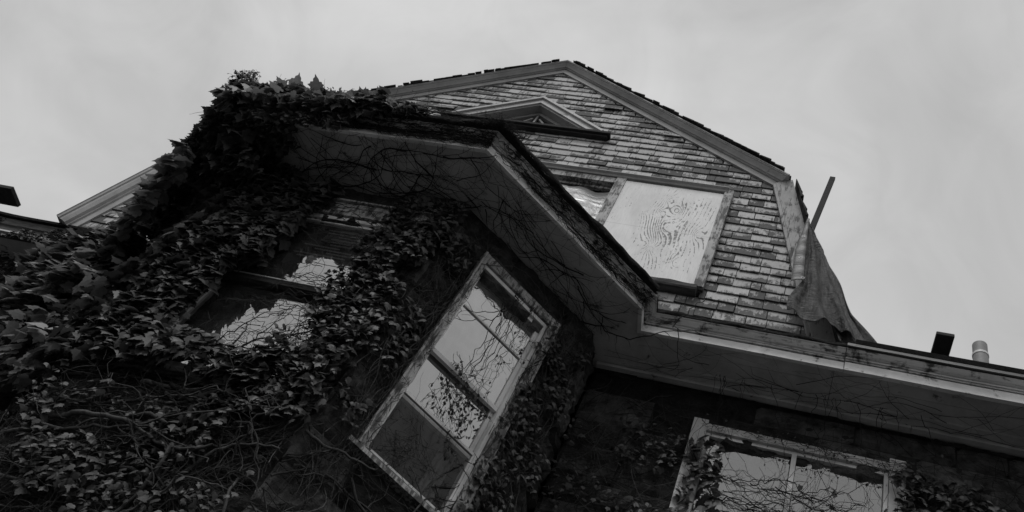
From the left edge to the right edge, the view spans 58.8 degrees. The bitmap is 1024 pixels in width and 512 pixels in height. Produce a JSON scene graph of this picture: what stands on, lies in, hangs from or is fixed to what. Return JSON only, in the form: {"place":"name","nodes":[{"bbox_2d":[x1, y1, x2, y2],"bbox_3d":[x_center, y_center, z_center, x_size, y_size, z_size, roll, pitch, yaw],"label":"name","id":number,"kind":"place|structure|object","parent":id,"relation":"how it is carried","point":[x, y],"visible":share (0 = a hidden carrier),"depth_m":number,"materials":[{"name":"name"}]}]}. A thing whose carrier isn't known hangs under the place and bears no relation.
{"place":"outdoors","nodes":[
{"label":"outdoors","id":0,"kind":"place"},
{"bbox_2d":[0,0,1023,368],"label":"sky","id":1,"kind":"structure","parent":0,"point":[914,109],"materials":[{"name":"grey"}]},
{"label":"ground","id":2,"kind":"structure","parent":0,"visible":0},
{"bbox_2d":[0,59,1023,511],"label":"abandoned house","id":3,"kind":"structure","parent":2,"relation":"on","point":[680,213],"depth_m":6.91,"materials":[{"name":"paint"}]},
{"bbox_2d":[0,184,20,206],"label":"plank","id":4,"kind":"object","parent":3,"relation":"on","point":[8,196],"visible":1,"depth_m":10.15,"materials":[{"name":"wood"}]},
{"bbox_2d":[0,139,195,427],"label":"ivy","id":5,"kind":"object","parent":3,"relation":"attached to","point":[55,273],"visible":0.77,"depth_m":7.33,"materials":[{"name":"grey plant"}]},
{"bbox_2d":[0,70,301,426],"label":"ivy","id":6,"kind":"object","parent":3,"relation":"attached to","point":[210,186],"visible":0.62,"depth_m":7.20,"materials":[{"name":"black plant"}]},
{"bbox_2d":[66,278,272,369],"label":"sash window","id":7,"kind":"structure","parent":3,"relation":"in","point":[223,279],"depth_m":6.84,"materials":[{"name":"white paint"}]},
{"bbox_2d":[8,172,344,511],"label":"ivy","id":8,"kind":"object","parent":3,"relation":"attached to","point":[136,324],"visible":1,"depth_m":5.81,"materials":[{"name":"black plant"}]},
{"bbox_2d":[0,305,478,511],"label":"ivy","id":9,"kind":"object","parent":3,"relation":"attached to","point":[106,483],"visible":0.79,"depth_m":5.00,"materials":[{"name":"black plant"}]},
{"bbox_2d":[97,198,433,403],"bbox_3d":[-1.615,0.406,6.440,1.774,2.460,0.650,10,-54,18],"label":"sash window","id":10,"kind":"structure","parent":3,"relation":"in","point":[331,245],"depth_m":6.39,"materials":[{"name":"glass"}]},
{"bbox_2d":[118,193,547,511],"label":"ivy","id":11,"kind":"object","parent":3,"relation":"attached to","point":[329,354],"visible":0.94,"depth_m":5.86,"materials":[{"name":"black plant"}]},
{"bbox_2d":[208,69,467,131],"bbox_3d":[-1.399,-1.166,7.247,2.337,0.682,0.542,10,-54,18],"label":"ivy","id":12,"kind":"object","parent":3,"relation":"attached to","point":[274,99],"visible":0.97,"depth_m":7.14,"materials":[{"name":"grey plant"}]},
{"bbox_2d":[344,210,547,503],"bbox_3d":[-0.166,0.864,6.139,0.448,2.444,1.441,-19,-66,33],"label":"ivy","id":13,"kind":"object","parent":3,"relation":"attached to","point":[467,397],"visible":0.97,"depth_m":6.00,"materials":[{"name":"black plant"}]},
{"bbox_2d":[344,252,560,511],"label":"sash window","id":14,"kind":"structure","parent":3,"relation":"in","point":[467,333],"depth_m":6.20,"materials":[{"name":"grey glass"}]},
{"bbox_2d":[260,104,710,371],"bbox_3d":[-0.289,-0.444,6.949,3.987,0.635,1.418,26,-50,5],"label":"ivy","id":15,"kind":"object","parent":3,"relation":"attached to","point":[357,125],"visible":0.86,"depth_m":6.97,"materials":[{"name":"black plant"}]},
{"bbox_2d":[441,96,610,140],"bbox_3d":[0.256,-1.607,10.764,2.055,0.855,0.300,10,-54,18],"label":"attic window","id":16,"kind":"structure","parent":3,"relation":"in","point":[541,114],"depth_m":10.68,"materials":[{"name":"paint"}]},
{"bbox_2d":[449,265,712,511],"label":"ivy","id":17,"kind":"object","parent":3,"relation":"attached to","point":[476,506],"visible":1,"depth_m":6.44,"materials":[{"name":"black plant"}]},
{"bbox_2d":[549,169,616,218],"bbox_3d":[-0.102,-0.361,8.922,2.000,2.000,0.210,10,-54,18],"label":"plastic covered window","id":18,"kind":"structure","parent":3,"relation":"in","point":[591,191],"depth_m":9.31,"materials":[{"name":"plastic"}]},
{"bbox_2d":[595,177,733,296],"bbox_3d":[1.340,-0.239,8.521,1.190,1.750,0.138,10,-54,18],"label":"boarded window","id":19,"kind":"structure","parent":3,"relation":"in","point":[673,233],"depth_m":8.52,"materials":[{"name":"paint"}]},
{"bbox_2d":[541,333,1023,511],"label":"ivy","id":20,"kind":"object","parent":3,"relation":"attached to","point":[951,503],"visible":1,"depth_m":6.37,"materials":[{"name":"black plant"}]},
{"bbox_2d":[669,417,905,511],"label":"picture window","id":21,"kind":"structure","parent":3,"relation":"in","point":[730,461],"depth_m":6.78,"materials":[{"name":"grey glass"}]},
{"bbox_2d":[811,176,834,230],"bbox_3d":[2.874,-0.456,8.465,0.177,1.181,0.039,10,-54,18],"label":"plank","id":22,"kind":"object","parent":3,"relation":"on","point":[821,204],"visible":0.66,"depth_m":8.49,"materials":[{"name":"grey wood"}]},
{"bbox_2d":[787,218,876,344],"bbox_3d":[2.669,0.199,7.481,0.739,1.582,0.141,16,-52,14],"label":"torn tarp","id":23,"kind":"object","parent":3,"relation":"on","point":[817,294],"visible":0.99,"depth_m":7.31,"materials":[{"name":"fabric"}]},
{"bbox_2d":[931,331,954,355],"bbox_3d":[3.251,0.723,6.896,0.125,0.035,0.340,10,-54,18],"label":"plank","id":24,"kind":"object","parent":3,"relation":"on","point":[942,343],"visible":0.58,"depth_m":6.83,"materials":[{"name":"black wood"}]},
{"bbox_2d":[972,340,988,362],"bbox_3d":[4.140,1.112,7.999,0.140,1.040,0.140,10,-54,18],"label":"vent pipe","id":25,"kind":"object","parent":3,"relation":"attached to","point":[980,353],"visible":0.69,"depth_m":8.25,"materials":[{"name":"metal"}]}
]}

